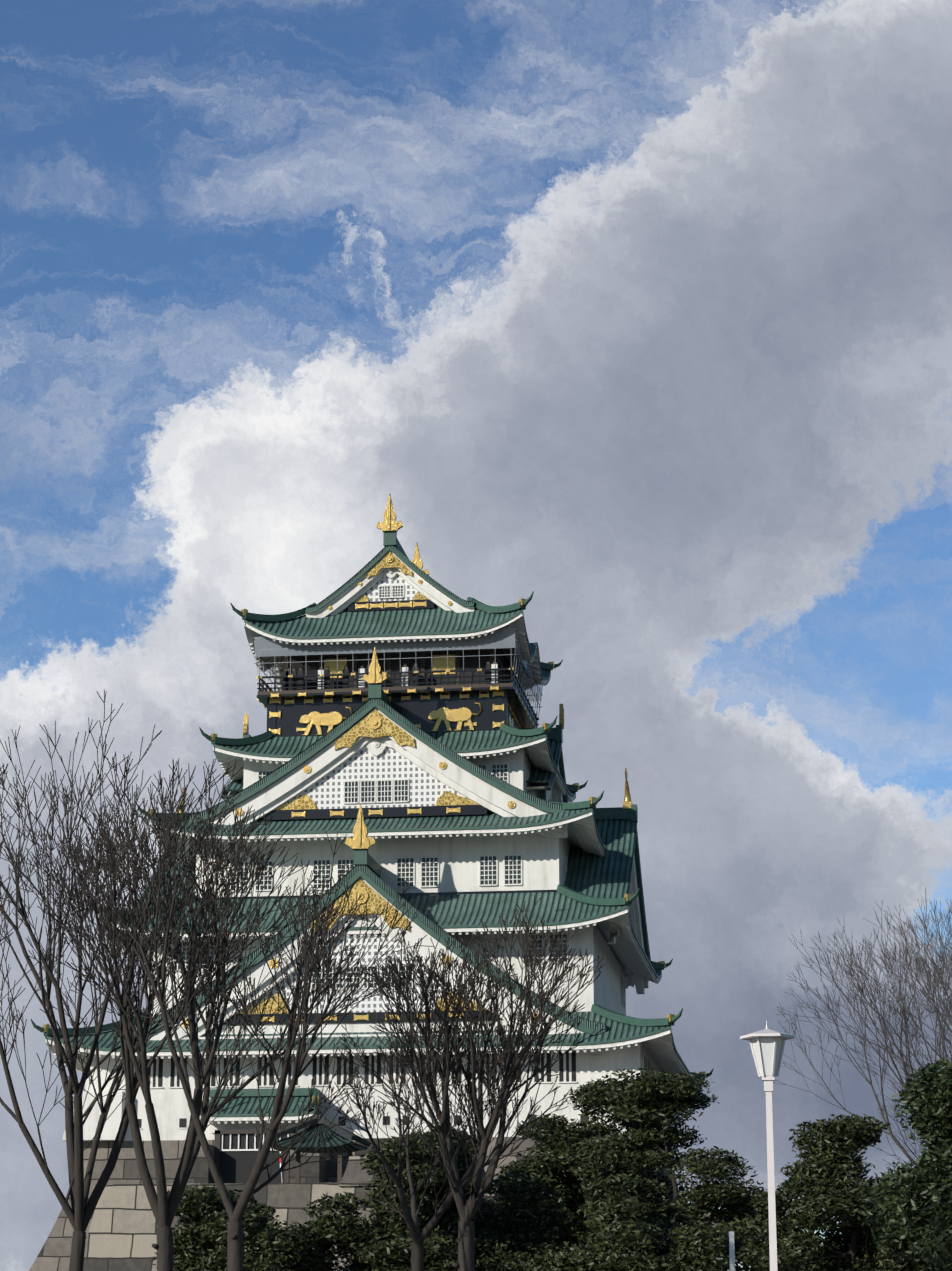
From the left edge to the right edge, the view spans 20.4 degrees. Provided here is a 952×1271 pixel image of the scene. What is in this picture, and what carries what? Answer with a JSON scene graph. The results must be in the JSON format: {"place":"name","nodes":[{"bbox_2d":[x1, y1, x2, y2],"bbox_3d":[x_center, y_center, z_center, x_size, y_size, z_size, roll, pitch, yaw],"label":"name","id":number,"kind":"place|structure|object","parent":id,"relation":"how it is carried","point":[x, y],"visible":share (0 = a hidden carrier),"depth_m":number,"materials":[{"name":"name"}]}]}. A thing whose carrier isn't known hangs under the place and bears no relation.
{"place":"outdoors","nodes":[
{"label":"outdoors","id":0,"kind":"place"},
{"bbox_2d":[29,1129,675,1270],"bbox_3d":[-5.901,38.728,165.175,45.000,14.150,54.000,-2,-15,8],"label":"stone base wall","id":1,"kind":"structure","parent":0,"point":[121,1231],"depth_m":155.35,"materials":[{"name":"grey stone"}]},
{"bbox_2d":[273,1115,370,1182],"bbox_3d":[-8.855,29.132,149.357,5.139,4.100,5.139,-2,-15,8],"label":"well house","id":2,"kind":"structure","parent":1,"relation":"on","point":[340,1145],"depth_m":148.62,"materials":[{"name":"green wood"}]},
{"bbox_2d":[30,492,713,1160],"bbox_3d":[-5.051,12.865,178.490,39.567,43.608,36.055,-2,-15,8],"label":"keep","id":3,"kind":"structure","parent":1,"relation":"on","point":[402,740],"depth_m":168.33,"materials":[{"name":"paint"}]},
{"bbox_2d":[0,0,951,1270],"label":"sky","id":4,"kind":"structure","parent":0,"point":[634,317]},
{"label":"ground","id":5,"kind":"structure","parent":0,"visible":0},
{"bbox_2d":[0,689,337,1270],"bbox_3d":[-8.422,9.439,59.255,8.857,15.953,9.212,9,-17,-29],"label":"bare tree","id":6,"kind":"object","parent":5,"relation":"on","point":[79,1214],"visible":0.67,"depth_m":59.00,"materials":[{"name":"brown plant"}]},
{"bbox_2d":[0,752,434,1270],"bbox_3d":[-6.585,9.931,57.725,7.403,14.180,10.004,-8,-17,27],"label":"bare tree","id":7,"kind":"object","parent":5,"relation":"on","point":[164,1206],"visible":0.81,"depth_m":56.89,"materials":[{"name":"brown plant"}]},
{"bbox_2d":[151,1184,320,1270],"bbox_3d":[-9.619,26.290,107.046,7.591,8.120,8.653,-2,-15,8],"label":"bush","id":8,"kind":"object","parent":5,"relation":"on","point":[200,1244],"visible":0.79,"depth_m":106.60,"materials":[{"name":"green plant"}]},
{"bbox_2d":[74,789,411,1270],"bbox_3d":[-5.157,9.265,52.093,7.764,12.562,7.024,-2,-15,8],"label":"bare tree","id":9,"kind":"object","parent":5,"relation":"on","point":[235,1237],"visible":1,"depth_m":53.34,"materials":[{"name":"brown plant"}]},
{"bbox_2d":[277,1131,457,1270],"bbox_3d":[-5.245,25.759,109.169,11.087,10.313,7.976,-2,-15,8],"label":"bush","id":10,"kind":"object","parent":5,"relation":"on","point":[347,1232],"visible":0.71,"depth_m":108.10,"materials":[{"name":"green plant"}]},
{"bbox_2d":[334,1035,547,1270],"bbox_3d":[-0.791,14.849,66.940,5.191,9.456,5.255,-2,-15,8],"label":"bare tree","id":11,"kind":"object","parent":5,"relation":"on","point":[417,1247],"visible":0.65,"depth_m":66.69,"materials":[{"name":"brown plant"}]},
{"bbox_2d":[337,1128,583,1270],"bbox_3d":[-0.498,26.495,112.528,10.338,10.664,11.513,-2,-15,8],"label":"bush","id":12,"kind":"object","parent":5,"relation":"on","point":[505,1240],"visible":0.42,"depth_m":111.68,"materials":[{"name":"green plant"}]},
{"bbox_2d":[331,894,608,1270],"bbox_3d":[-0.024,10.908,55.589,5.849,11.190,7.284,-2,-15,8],"label":"bare tree","id":13,"kind":"object","parent":5,"relation":"on","point":[467,1210],"visible":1,"depth_m":56.07,"materials":[{"name":"brown plant"}]},
{"bbox_2d":[488,1067,740,1263],"bbox_3d":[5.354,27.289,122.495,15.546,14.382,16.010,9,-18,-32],"label":"pine tree","id":14,"kind":"object","parent":5,"relation":"on","point":[561,1136],"visible":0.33,"depth_m":121.94,"materials":[{"name":"green plant"}]},
{"bbox_2d":[516,1173,738,1270],"bbox_3d":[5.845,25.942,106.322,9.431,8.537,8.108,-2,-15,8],"label":"bush","id":15,"kind":"object","parent":5,"relation":"on","point":[632,1226],"visible":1,"depth_m":105.25,"materials":[{"name":"green plant"}]},
{"bbox_2d":[569,1071,787,1270],"bbox_3d":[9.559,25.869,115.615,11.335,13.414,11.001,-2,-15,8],"label":"pine tree","id":16,"kind":"object","parent":5,"relation":"on","point":[667,1094],"visible":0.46,"depth_m":115.13,"materials":[{"name":"green plant"}]},
{"bbox_2d":[729,1231,734,1270],"bbox_3d":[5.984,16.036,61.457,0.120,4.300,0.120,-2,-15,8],"label":"post","id":17,"kind":"object","parent":5,"relation":"on","point":[731,1251],"visible":1,"depth_m":61.84,"materials":[{"name":"grey metal"}]},
{"bbox_2d":[740,1021,794,1270],"bbox_3d":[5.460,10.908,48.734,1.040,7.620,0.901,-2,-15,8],"label":"park lamp","id":18,"kind":"object","parent":5,"relation":"on","point":[767,1046],"visible":1,"depth_m":49.30,"materials":[{"name":"metal"}]},
{"bbox_2d":[728,1114,951,1270],"bbox_3d":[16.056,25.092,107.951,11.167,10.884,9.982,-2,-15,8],"label":"pine tree","id":19,"kind":"object","parent":5,"relation":"on","point":[825,1179],"visible":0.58,"depth_m":106.50,"materials":[{"name":"green plant"}]},
{"bbox_2d":[759,897,951,1171],"bbox_3d":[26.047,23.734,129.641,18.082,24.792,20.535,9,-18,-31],"label":"bare tree","id":20,"kind":"object","parent":5,"relation":"on","point":[903,1011],"visible":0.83,"depth_m":132.43,"materials":[{"name":"grey plant"}]},
{"bbox_2d":[776,898,951,1071],"bbox_3d":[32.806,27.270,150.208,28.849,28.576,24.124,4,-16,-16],"label":"bare tree","id":21,"kind":"object","parent":5,"relation":"on","point":[919,962],"visible":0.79,"depth_m":152.03,"materials":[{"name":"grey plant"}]},
{"bbox_2d":[853,1057,951,1270],"bbox_3d":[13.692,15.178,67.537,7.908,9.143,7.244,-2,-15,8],"label":"camphor tree","id":22,"kind":"object","parent":5,"relation":"on","point":[913,1206],"visible":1,"depth_m":67.47,"materials":[{"name":"green plant"}]},
{"bbox_2d":[878,911,951,1021],"bbox_3d":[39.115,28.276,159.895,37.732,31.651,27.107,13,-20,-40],"label":"bare tree","id":23,"kind":"object","parent":5,"relation":"on","point":[924,930],"visible":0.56,"depth_m":159.24,"materials":[{"name":"brown plant"}]}
]}

